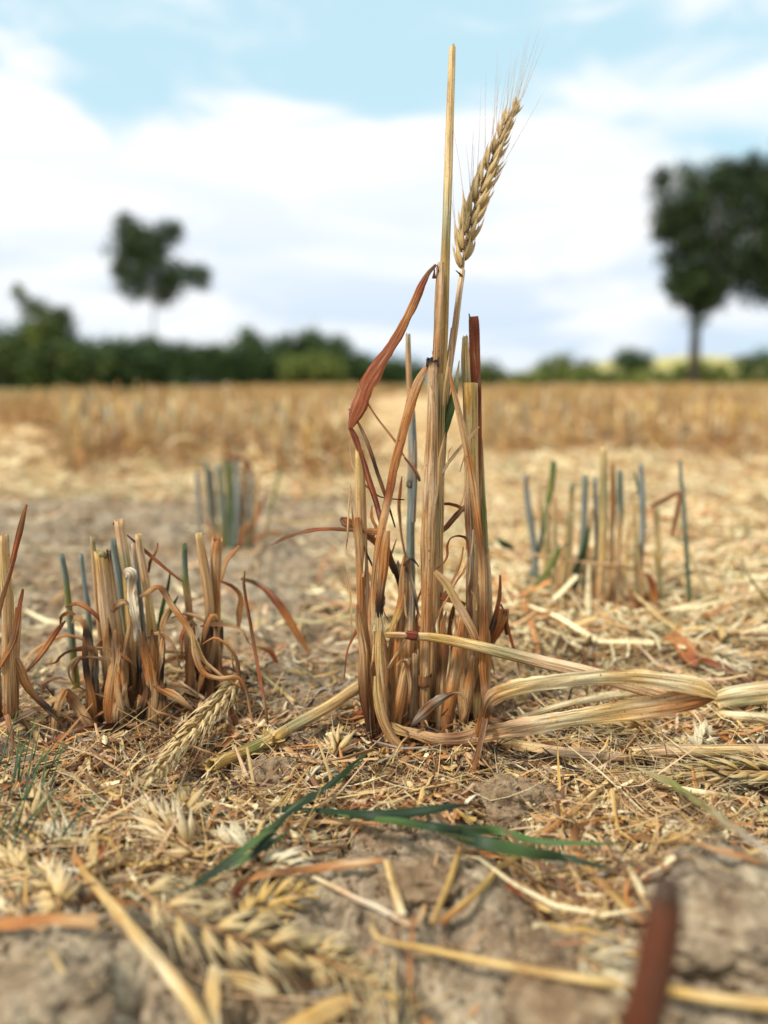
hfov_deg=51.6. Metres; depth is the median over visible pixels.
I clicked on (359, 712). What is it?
leaf shred
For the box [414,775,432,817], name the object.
leaf shred
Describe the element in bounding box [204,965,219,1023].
straw
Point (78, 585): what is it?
soil clod
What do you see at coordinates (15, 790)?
leaf shred
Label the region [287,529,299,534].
soil clod
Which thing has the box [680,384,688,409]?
wheat stubble
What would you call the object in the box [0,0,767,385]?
sky
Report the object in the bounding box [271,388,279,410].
wheat stubble
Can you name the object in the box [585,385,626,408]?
wheat stubble
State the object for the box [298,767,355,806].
straw piece
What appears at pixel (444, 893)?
straw
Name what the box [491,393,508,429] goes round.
wheat stubble
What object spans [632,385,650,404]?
wheat stubble
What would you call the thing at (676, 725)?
leaf shred
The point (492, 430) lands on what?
wheat stubble
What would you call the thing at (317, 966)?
wheat ear
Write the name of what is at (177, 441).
wheat stubble
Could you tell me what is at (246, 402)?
wheat stubble
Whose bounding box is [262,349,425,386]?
bush
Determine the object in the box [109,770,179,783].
leaf shred
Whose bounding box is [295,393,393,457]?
wheat stubble
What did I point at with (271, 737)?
broken straw
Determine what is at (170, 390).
wheat stubble
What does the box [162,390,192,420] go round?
wheat stubble
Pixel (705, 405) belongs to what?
wheat stubble
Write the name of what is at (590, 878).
husk
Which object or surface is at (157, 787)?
leaf shred
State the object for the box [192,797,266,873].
wheat ear
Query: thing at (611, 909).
straw piece
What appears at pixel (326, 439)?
wheat stubble
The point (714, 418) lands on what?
wheat stubble
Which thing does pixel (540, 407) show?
wheat stubble
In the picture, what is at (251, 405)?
wheat stubble
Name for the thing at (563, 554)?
wheat plant
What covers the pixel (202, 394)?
wheat stubble
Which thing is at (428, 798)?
straw
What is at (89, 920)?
dry leaf
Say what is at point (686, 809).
straw piece
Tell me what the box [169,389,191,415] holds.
wheat stubble
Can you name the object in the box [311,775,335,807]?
straw piece
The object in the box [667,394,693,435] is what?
wheat stubble
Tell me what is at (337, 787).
straw piece
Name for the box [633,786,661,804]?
soil clod
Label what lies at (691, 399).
wheat stubble
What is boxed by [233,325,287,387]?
bush
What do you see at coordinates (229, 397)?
wheat stubble
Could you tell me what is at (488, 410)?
wheat stubble
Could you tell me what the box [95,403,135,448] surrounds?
wheat stubble
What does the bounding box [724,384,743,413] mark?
wheat stubble
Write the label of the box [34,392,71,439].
wheat stubble
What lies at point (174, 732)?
straw piece
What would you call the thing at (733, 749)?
jointed straw
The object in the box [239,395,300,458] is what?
wheat stubble
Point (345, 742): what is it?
wheat ear
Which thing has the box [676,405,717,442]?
wheat stubble
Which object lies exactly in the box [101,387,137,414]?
wheat stubble
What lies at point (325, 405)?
wheat stubble
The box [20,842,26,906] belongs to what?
straw piece
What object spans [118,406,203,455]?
wheat stubble
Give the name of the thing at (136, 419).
wheat stubble
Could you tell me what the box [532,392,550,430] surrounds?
wheat stubble
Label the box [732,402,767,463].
wheat stubble
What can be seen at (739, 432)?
wheat stubble
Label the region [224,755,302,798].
soil clod
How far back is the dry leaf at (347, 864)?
0.22 m
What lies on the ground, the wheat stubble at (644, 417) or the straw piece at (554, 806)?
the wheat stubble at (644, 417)
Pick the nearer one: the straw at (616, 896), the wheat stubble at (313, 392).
the straw at (616, 896)
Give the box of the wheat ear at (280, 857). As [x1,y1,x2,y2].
[254,846,332,886]
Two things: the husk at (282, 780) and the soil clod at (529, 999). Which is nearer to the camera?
the soil clod at (529, 999)
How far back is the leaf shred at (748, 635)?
0.43 m
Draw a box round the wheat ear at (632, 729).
[507,686,660,763]
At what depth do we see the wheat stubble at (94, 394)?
2.45 m
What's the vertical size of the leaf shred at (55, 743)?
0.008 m
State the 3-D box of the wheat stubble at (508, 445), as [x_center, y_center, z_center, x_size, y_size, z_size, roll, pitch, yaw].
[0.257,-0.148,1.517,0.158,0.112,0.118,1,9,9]
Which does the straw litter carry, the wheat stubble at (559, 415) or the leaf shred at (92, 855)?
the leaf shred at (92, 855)
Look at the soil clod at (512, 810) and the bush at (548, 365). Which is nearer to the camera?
the soil clod at (512, 810)
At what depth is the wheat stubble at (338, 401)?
1.78 m
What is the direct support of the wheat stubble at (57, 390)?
on the ground
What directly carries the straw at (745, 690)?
on the straw litter
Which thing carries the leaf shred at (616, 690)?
on the straw litter
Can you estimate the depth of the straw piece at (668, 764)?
0.29 m
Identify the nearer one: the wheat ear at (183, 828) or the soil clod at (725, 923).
the soil clod at (725, 923)
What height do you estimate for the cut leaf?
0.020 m
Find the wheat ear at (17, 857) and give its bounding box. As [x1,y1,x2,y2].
[0,823,35,888]
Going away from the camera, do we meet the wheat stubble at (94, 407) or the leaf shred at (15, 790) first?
the leaf shred at (15, 790)
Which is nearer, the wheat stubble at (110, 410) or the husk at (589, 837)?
the husk at (589, 837)
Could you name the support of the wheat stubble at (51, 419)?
on the ground
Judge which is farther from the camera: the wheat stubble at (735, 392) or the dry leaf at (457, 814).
the wheat stubble at (735, 392)
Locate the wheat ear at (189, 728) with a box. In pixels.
[117,675,241,810]
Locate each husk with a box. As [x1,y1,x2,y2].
[68,867,78,873]
[198,840,205,849]
[247,820,265,824]
[273,776,291,789]
[464,793,481,803]
[565,879,593,892]
[578,873,597,884]
[581,833,597,841]
[610,810,631,815]
[664,855,674,861]
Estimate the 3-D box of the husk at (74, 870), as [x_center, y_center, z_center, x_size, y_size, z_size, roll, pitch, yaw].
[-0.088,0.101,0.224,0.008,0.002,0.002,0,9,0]
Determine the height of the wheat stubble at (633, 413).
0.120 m
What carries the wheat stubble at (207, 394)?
on the ground
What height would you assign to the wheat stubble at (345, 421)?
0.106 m
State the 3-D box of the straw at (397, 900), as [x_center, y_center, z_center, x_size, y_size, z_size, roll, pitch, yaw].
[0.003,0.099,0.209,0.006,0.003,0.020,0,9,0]
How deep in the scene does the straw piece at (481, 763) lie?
0.29 m
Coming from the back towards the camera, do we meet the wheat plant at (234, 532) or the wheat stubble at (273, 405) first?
the wheat stubble at (273, 405)
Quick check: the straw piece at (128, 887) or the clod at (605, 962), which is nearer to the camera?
the clod at (605, 962)
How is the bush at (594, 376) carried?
on the ground
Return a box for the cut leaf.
[664,630,760,682]
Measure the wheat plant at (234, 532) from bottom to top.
0.086 m
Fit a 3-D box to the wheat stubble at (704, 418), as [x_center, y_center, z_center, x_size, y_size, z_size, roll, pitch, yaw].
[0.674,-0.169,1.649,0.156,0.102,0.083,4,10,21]
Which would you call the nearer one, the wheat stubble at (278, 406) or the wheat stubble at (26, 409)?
the wheat stubble at (278, 406)
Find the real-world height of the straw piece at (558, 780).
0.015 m
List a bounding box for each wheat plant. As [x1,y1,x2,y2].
[0,504,85,759]
[19,518,273,783]
[195,455,301,548]
[270,19,717,775]
[494,446,723,614]
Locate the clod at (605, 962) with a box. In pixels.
[576,939,689,1023]
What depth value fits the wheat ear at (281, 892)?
0.21 m
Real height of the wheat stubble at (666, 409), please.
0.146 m
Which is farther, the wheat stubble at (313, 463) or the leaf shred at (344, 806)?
the wheat stubble at (313, 463)
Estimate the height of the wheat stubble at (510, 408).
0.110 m
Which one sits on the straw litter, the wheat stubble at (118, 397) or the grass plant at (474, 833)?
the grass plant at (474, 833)
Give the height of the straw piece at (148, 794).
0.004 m
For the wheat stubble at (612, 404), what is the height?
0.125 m
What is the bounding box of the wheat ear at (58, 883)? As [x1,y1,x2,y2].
[27,829,81,914]
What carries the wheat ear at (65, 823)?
on the straw litter
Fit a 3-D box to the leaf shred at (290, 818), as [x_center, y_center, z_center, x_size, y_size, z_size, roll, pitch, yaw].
[-0.031,0.099,0.256,0.006,0.005,0.046,0,9,0]
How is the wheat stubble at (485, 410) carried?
on the ground
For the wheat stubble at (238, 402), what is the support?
on the ground
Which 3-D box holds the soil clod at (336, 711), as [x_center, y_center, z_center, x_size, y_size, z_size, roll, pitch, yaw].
[-0.024,0.087,0.329,0.025,0.011,0.021,3,9,16]
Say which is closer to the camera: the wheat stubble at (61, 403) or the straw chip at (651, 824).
the straw chip at (651, 824)
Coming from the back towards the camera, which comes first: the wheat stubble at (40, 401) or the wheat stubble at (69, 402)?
the wheat stubble at (40, 401)
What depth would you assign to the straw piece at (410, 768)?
0.28 m
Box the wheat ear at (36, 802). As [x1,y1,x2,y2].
[4,757,64,831]
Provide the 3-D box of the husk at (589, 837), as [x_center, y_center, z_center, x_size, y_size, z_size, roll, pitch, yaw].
[0.063,0.100,0.244,0.005,0.002,0.007,0,9,0]
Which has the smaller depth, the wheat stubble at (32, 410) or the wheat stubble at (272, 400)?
the wheat stubble at (32, 410)
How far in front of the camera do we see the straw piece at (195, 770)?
0.28 m
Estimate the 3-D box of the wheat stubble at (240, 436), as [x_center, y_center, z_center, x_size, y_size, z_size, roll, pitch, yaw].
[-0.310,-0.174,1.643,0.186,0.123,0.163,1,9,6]
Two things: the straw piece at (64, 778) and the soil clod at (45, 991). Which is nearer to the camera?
the soil clod at (45, 991)
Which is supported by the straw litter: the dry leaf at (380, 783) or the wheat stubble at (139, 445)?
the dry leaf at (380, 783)
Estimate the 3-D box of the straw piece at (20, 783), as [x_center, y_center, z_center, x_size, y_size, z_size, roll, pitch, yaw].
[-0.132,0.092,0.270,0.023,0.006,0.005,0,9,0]
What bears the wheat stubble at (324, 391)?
on the ground
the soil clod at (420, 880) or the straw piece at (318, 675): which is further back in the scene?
the straw piece at (318, 675)
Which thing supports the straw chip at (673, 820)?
on the straw litter
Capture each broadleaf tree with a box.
[98,207,216,339]
[638,147,767,385]
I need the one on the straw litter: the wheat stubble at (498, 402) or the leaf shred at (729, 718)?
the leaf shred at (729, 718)
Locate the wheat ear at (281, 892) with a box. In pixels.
[239,848,358,928]
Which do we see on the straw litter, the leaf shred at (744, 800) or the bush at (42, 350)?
the leaf shred at (744, 800)
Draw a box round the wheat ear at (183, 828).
[98,776,200,864]
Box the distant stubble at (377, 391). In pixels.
[0,381,767,419]
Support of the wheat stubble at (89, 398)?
on the ground
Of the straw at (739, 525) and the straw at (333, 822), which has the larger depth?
the straw at (739, 525)
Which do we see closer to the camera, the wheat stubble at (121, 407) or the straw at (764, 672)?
the straw at (764, 672)
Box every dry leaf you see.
[0,912,97,929]
[96,785,140,877]
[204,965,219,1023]
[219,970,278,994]
[231,857,382,904]
[282,995,352,1023]
[363,755,408,790]
[453,788,471,818]
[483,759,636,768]
[505,883,563,901]
[680,839,767,865]
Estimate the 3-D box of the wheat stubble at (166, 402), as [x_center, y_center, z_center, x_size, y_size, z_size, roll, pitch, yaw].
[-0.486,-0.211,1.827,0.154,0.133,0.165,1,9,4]
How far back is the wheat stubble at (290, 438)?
1.48 m
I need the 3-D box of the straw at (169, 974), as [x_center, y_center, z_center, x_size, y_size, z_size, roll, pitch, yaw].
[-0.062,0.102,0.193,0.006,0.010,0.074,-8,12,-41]
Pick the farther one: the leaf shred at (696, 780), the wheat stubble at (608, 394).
the wheat stubble at (608, 394)
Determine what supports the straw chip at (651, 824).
on the straw litter
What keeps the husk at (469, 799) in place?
on the soil clod at (512, 810)
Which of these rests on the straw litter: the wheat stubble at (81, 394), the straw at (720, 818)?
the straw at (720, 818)
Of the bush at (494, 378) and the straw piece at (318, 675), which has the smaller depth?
the straw piece at (318, 675)
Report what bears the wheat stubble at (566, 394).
on the ground
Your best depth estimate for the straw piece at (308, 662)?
0.40 m
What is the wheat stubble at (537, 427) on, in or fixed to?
on the ground
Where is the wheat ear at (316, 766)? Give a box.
[300,755,339,788]
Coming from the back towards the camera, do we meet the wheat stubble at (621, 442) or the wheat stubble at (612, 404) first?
the wheat stubble at (612, 404)
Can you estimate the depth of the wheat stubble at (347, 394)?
1.86 m
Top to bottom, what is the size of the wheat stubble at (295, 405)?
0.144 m
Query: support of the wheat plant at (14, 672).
on the ground
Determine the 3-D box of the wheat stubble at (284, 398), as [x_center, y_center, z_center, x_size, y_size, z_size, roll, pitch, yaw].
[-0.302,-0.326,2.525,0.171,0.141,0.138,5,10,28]
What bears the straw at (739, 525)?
on the straw litter
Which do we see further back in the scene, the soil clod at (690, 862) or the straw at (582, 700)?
the straw at (582, 700)
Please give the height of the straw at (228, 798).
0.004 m
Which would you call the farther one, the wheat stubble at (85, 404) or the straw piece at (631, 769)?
the wheat stubble at (85, 404)
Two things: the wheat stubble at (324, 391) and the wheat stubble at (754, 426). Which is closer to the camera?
the wheat stubble at (754, 426)
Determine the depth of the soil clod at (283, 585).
0.56 m
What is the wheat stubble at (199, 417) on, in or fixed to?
on the ground
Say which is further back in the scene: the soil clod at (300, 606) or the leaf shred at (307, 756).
the soil clod at (300, 606)
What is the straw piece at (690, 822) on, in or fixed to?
on the ground
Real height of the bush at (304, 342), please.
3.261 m
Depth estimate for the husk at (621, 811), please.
0.26 m
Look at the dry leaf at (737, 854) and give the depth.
0.20 m
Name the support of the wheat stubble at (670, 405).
on the ground
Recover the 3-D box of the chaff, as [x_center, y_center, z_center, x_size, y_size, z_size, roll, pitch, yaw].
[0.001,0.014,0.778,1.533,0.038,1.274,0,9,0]
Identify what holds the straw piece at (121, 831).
on the straw litter
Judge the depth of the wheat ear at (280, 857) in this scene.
0.23 m
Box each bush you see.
[0,281,117,395]
[79,331,166,388]
[94,329,267,388]
[132,328,177,388]
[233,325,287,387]
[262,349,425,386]
[265,319,368,387]
[276,345,349,385]
[369,354,427,387]
[452,357,509,386]
[488,362,767,386]
[528,346,595,384]
[609,344,660,381]
[648,356,734,386]
[726,345,767,382]
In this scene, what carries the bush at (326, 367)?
on the ground
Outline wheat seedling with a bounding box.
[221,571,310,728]
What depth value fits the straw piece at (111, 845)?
0.23 m
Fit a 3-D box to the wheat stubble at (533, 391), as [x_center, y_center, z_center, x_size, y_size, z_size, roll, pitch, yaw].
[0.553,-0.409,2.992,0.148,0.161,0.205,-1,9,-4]
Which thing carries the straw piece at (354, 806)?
on the straw litter
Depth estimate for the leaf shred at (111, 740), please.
0.30 m
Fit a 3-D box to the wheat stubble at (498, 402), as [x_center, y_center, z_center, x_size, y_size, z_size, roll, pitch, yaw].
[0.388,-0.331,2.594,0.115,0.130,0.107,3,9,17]
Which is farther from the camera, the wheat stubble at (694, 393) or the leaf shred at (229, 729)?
the wheat stubble at (694, 393)
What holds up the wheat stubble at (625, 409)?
on the ground
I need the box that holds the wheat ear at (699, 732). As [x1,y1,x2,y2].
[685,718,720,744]
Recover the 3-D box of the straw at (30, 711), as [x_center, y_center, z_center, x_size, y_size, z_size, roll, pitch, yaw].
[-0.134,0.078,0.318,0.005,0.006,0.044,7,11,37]
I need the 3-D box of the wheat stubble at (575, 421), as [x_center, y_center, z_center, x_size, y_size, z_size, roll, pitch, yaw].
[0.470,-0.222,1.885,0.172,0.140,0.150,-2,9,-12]
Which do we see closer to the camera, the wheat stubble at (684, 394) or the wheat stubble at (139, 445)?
the wheat stubble at (139, 445)
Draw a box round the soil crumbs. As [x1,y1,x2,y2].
[0,498,767,1023]
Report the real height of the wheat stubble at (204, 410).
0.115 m
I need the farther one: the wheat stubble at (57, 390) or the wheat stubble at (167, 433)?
the wheat stubble at (57, 390)
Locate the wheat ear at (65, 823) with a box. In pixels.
[1,771,87,861]
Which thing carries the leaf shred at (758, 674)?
on the straw litter
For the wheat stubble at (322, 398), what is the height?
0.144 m
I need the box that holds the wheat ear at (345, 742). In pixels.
[319,712,356,757]
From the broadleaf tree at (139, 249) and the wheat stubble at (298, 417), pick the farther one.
the broadleaf tree at (139, 249)
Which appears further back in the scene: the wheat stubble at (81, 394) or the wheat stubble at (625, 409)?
the wheat stubble at (81, 394)
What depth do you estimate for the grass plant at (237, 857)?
0.23 m
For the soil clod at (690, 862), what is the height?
0.005 m
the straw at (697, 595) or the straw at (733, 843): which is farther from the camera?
the straw at (697, 595)
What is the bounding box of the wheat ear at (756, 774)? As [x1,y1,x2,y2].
[591,729,767,790]
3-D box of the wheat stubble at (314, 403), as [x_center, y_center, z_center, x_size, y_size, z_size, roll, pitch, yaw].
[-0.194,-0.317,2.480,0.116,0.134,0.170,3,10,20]
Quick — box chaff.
[0,459,767,1015]
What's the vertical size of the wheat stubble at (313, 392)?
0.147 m
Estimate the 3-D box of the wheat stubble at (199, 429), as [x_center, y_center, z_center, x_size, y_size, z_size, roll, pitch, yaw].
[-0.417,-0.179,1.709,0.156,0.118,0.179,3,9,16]
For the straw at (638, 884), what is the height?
0.010 m
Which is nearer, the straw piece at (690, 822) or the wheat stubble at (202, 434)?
the straw piece at (690, 822)
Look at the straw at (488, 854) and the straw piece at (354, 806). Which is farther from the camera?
the straw piece at (354, 806)
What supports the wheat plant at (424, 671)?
on the ground
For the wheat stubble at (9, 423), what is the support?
on the ground
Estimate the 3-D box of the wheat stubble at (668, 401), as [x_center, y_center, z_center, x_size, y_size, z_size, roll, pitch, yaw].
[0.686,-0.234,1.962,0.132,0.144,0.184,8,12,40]
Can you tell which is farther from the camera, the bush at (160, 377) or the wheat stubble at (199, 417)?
the bush at (160, 377)
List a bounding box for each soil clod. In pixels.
[0,946,115,1023]
[22,612,29,618]
[31,598,46,604]
[75,582,88,590]
[76,516,91,524]
[96,539,108,545]
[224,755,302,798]
[238,812,271,832]
[278,583,290,587]
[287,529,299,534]
[297,709,351,730]
[298,603,311,609]
[373,853,482,909]
[466,772,564,840]
[497,957,626,1023]
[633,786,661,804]
[636,867,767,991]
[674,849,706,866]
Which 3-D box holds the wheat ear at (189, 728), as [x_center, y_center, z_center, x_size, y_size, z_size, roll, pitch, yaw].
[-0.073,0.081,0.282,0.023,0.013,0.110,1,9,9]
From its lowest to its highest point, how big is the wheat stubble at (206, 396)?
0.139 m
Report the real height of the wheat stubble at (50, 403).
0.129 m
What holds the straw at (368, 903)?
on the ground
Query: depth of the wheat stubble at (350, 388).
3.22 m
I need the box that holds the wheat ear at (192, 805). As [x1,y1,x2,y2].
[162,774,221,816]
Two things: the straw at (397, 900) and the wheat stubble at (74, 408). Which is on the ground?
the wheat stubble at (74, 408)
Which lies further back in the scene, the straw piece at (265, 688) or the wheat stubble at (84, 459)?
the wheat stubble at (84, 459)
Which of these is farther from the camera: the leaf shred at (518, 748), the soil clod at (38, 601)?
the soil clod at (38, 601)
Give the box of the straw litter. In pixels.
[0,402,767,1023]
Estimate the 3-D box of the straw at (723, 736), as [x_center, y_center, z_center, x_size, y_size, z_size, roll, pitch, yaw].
[0.137,0.090,0.317,0.004,0.006,0.054,-2,9,-11]
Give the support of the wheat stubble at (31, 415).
on the ground
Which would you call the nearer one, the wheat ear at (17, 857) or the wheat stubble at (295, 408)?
the wheat ear at (17, 857)
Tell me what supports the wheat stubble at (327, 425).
on the ground
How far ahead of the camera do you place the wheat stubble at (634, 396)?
2.51 m
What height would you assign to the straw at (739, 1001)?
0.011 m
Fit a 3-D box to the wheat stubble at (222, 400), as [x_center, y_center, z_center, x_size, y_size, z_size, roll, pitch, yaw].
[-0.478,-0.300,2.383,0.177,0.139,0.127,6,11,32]
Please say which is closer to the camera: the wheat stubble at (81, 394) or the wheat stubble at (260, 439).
the wheat stubble at (260, 439)
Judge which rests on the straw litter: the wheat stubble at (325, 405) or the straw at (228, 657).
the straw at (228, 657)
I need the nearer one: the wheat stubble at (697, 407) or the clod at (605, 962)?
the clod at (605, 962)
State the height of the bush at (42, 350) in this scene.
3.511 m
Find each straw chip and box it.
[639,820,688,842]
[666,819,705,831]
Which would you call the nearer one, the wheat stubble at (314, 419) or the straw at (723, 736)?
the straw at (723, 736)
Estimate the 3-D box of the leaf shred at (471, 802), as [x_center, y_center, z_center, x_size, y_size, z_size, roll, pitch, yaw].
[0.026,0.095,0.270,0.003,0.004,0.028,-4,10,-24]
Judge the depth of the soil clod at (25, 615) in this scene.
0.50 m
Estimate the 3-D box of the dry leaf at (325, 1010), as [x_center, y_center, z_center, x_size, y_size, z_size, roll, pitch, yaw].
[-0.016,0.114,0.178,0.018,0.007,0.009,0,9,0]
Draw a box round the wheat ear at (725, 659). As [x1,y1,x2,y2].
[708,643,766,680]
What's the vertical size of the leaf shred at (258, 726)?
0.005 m
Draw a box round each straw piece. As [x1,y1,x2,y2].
[0,703,92,791]
[0,779,30,787]
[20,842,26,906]
[40,767,86,779]
[56,792,152,806]
[83,817,91,879]
[90,721,185,755]
[95,821,127,870]
[99,836,152,865]
[124,854,151,889]
[186,758,217,798]
[249,671,283,695]
[294,666,338,676]
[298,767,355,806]
[304,639,309,670]
[305,777,343,819]
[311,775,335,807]
[316,795,380,808]
[406,764,463,810]
[470,757,504,766]
[504,737,569,761]
[544,791,608,856]
[557,742,563,833]
[596,902,614,923]
[629,749,639,783]
[644,826,663,850]
[651,754,699,771]
[672,798,698,817]
[676,808,715,828]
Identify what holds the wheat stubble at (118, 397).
on the ground
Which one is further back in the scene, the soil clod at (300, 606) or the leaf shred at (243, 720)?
the soil clod at (300, 606)
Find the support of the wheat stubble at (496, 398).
on the ground
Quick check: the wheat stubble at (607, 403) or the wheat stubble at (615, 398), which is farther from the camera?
the wheat stubble at (615, 398)
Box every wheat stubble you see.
[0,387,44,425]
[0,391,26,431]
[0,393,115,470]
[6,391,41,426]
[14,394,49,429]
[15,388,40,415]
[30,384,90,428]
[30,385,65,420]
[33,386,46,418]
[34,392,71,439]
[39,385,81,422]
[41,383,90,428]
[44,393,57,424]
[45,393,144,458]
[48,398,117,457]
[50,384,133,449]
[52,400,141,476]
[52,402,137,466]
[60,393,88,426]
[68,385,90,407]
[86,392,102,428]
[90,381,110,414]
[94,391,160,442]
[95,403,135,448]
[96,381,152,425]
[96,390,105,423]
[96,395,168,466]
[99,394,130,425]
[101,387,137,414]
[102,395,136,448]
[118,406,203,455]
[125,381,174,429]
[127,395,235,472]
[144,392,200,440]
[144,400,214,463]
[145,384,191,430]
[154,385,186,424]
[161,402,218,448]
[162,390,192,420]
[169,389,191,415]
[174,391,190,425]
[178,401,235,456]
[183,392,218,420]
[185,385,216,418]
[188,383,216,412]
[190,398,220,435]
[194,388,232,426]
[196,403,220,440]
[197,400,244,464]
[198,386,215,399]
[204,398,274,453]
[210,387,233,418]
[211,389,233,428]
[211,392,272,444]
[221,386,235,411]
[223,404,273,469]
[231,393,248,412]
[232,400,311,459]
[238,387,275,425]
[239,387,274,442]
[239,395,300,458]
[240,387,275,434]
[244,396,304,481]
[252,395,301,443]
[264,389,283,411]
[264,392,278,419]
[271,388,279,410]
[271,392,315,441]
[271,413,386,483]
[272,387,297,418]
[274,392,303,429]
[281,392,318,431]
[289,388,315,431]
[290,402,339,451]
[291,407,380,466]
[293,391,344,441]
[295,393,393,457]
[295,400,320,445]
[303,385,322,416]
[308,386,338,417]
[308,389,325,425]
[310,407,407,479]
[312,394,334,424]
[314,406,388,446]
[316,383,338,415]
[335,387,347,409]
[338,385,383,442]
[346,382,371,417]
[448,381,520,438]
[461,395,540,450]
[482,388,508,429]
[482,391,565,453]
[482,403,518,441]
[483,391,510,411]
[485,405,557,458]
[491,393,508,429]
[492,408,559,452]
[493,386,531,413]
[500,384,552,440]
[503,384,533,417]
[504,385,523,411]
[518,391,598,449]
[522,382,549,409]
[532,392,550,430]
[534,384,556,430]
[544,383,553,405]
[547,383,575,410]
[551,408,611,457]
[559,386,575,405]
[568,389,611,439]
[573,386,612,433]
[582,389,690,446]
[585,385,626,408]
[589,407,662,458]
[591,389,619,438]
[592,395,671,451]
[594,393,624,425]
[595,383,640,415]
[597,389,640,424]
[597,399,647,451]
[610,397,656,425]
[629,382,642,413]
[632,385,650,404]
[633,385,657,418]
[640,386,684,444]
[641,387,677,437]
[641,410,718,457]
[649,388,685,441]
[659,381,695,406]
[659,388,693,428]
[662,395,741,457]
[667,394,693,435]
[675,388,716,426]
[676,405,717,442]
[677,383,736,438]
[678,388,698,414]
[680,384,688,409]
[680,406,749,450]
[684,383,702,403]
[684,396,764,462]
[685,386,729,426]
[706,390,752,442]
[712,382,730,411]
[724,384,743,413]
[724,408,765,453]
[727,402,764,444]
[728,382,753,423]
[729,382,767,429]
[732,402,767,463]
[742,430,764,450]
[744,388,767,433]
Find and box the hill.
[168,355,767,387]
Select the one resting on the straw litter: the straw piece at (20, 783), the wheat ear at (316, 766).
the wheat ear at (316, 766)
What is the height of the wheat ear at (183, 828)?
0.021 m
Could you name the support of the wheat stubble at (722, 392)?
on the ground
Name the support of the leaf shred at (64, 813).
on the straw litter
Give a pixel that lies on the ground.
(136, 988)
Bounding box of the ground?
[0,386,767,1023]
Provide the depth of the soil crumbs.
0.21 m
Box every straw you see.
[0,687,84,729]
[0,903,25,915]
[77,865,208,1023]
[99,649,243,661]
[204,681,358,771]
[211,790,274,811]
[241,661,296,703]
[283,820,378,824]
[311,874,410,927]
[370,920,767,1011]
[384,859,405,917]
[405,769,435,804]
[430,842,463,925]
[439,773,616,926]
[465,849,510,859]
[492,738,767,760]
[515,679,708,718]
[570,817,643,922]
[600,657,767,676]
[602,825,647,907]
[610,788,667,870]
[630,588,762,600]
[634,767,767,855]
[646,521,767,528]
[650,782,767,804]
[659,717,736,742]
[688,710,756,757]
[710,681,767,702]
[712,695,767,710]
[715,710,767,723]
[727,838,746,853]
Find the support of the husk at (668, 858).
on the ground
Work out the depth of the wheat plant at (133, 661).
0.32 m
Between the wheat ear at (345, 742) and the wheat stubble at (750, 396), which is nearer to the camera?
the wheat ear at (345, 742)
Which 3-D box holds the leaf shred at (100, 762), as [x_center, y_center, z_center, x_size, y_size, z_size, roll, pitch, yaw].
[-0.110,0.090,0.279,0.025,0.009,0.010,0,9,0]
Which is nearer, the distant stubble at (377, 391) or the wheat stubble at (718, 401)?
the wheat stubble at (718, 401)
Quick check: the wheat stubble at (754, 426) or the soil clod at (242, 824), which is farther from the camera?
the wheat stubble at (754, 426)
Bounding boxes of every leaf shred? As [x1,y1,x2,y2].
[2,733,46,795]
[14,731,89,748]
[32,721,42,741]
[40,761,103,777]
[50,801,79,820]
[60,734,149,761]
[87,825,100,867]
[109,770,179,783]
[156,776,160,801]
[168,758,245,770]
[214,715,266,726]
[221,710,288,744]
[227,725,235,763]
[269,751,378,762]
[270,786,303,862]
[295,653,335,664]
[329,733,382,743]
[336,787,392,808]
[352,709,362,714]
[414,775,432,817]
[444,775,485,808]
[453,715,456,759]
[455,713,524,751]
[492,782,555,821]
[504,769,607,797]
[513,639,530,677]
[550,813,676,835]
[577,686,632,698]
[585,665,616,695]
[608,762,714,788]
[669,714,678,728]
[712,695,754,729]
[734,632,766,637]
[742,666,767,678]
[742,797,761,835]
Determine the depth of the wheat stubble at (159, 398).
1.99 m
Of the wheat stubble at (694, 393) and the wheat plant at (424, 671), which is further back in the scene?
the wheat stubble at (694, 393)
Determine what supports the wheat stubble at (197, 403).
on the ground
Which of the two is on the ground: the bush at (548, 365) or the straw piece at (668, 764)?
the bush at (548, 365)
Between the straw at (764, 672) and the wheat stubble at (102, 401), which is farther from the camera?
the wheat stubble at (102, 401)
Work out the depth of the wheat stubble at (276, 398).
2.93 m
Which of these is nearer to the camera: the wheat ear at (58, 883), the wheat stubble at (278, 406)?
the wheat ear at (58, 883)
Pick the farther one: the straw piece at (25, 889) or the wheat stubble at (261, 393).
the wheat stubble at (261, 393)
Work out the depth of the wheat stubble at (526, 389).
1.86 m
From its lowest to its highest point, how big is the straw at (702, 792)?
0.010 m
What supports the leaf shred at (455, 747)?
on the straw litter
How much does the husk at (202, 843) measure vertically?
0.003 m
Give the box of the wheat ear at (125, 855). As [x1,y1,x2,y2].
[85,847,132,872]
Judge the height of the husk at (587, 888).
0.002 m
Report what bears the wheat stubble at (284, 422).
on the ground
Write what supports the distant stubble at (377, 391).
on the ground
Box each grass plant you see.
[0,710,102,861]
[179,753,367,892]
[271,803,632,870]
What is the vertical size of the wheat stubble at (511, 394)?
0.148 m
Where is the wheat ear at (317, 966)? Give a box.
[135,872,408,1023]
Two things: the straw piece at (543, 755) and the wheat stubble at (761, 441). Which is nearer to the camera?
the straw piece at (543, 755)
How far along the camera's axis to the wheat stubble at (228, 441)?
1.41 m
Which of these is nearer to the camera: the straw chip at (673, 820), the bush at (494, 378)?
the straw chip at (673, 820)
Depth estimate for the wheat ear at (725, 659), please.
0.40 m
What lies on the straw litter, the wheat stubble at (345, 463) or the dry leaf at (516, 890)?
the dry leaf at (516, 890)

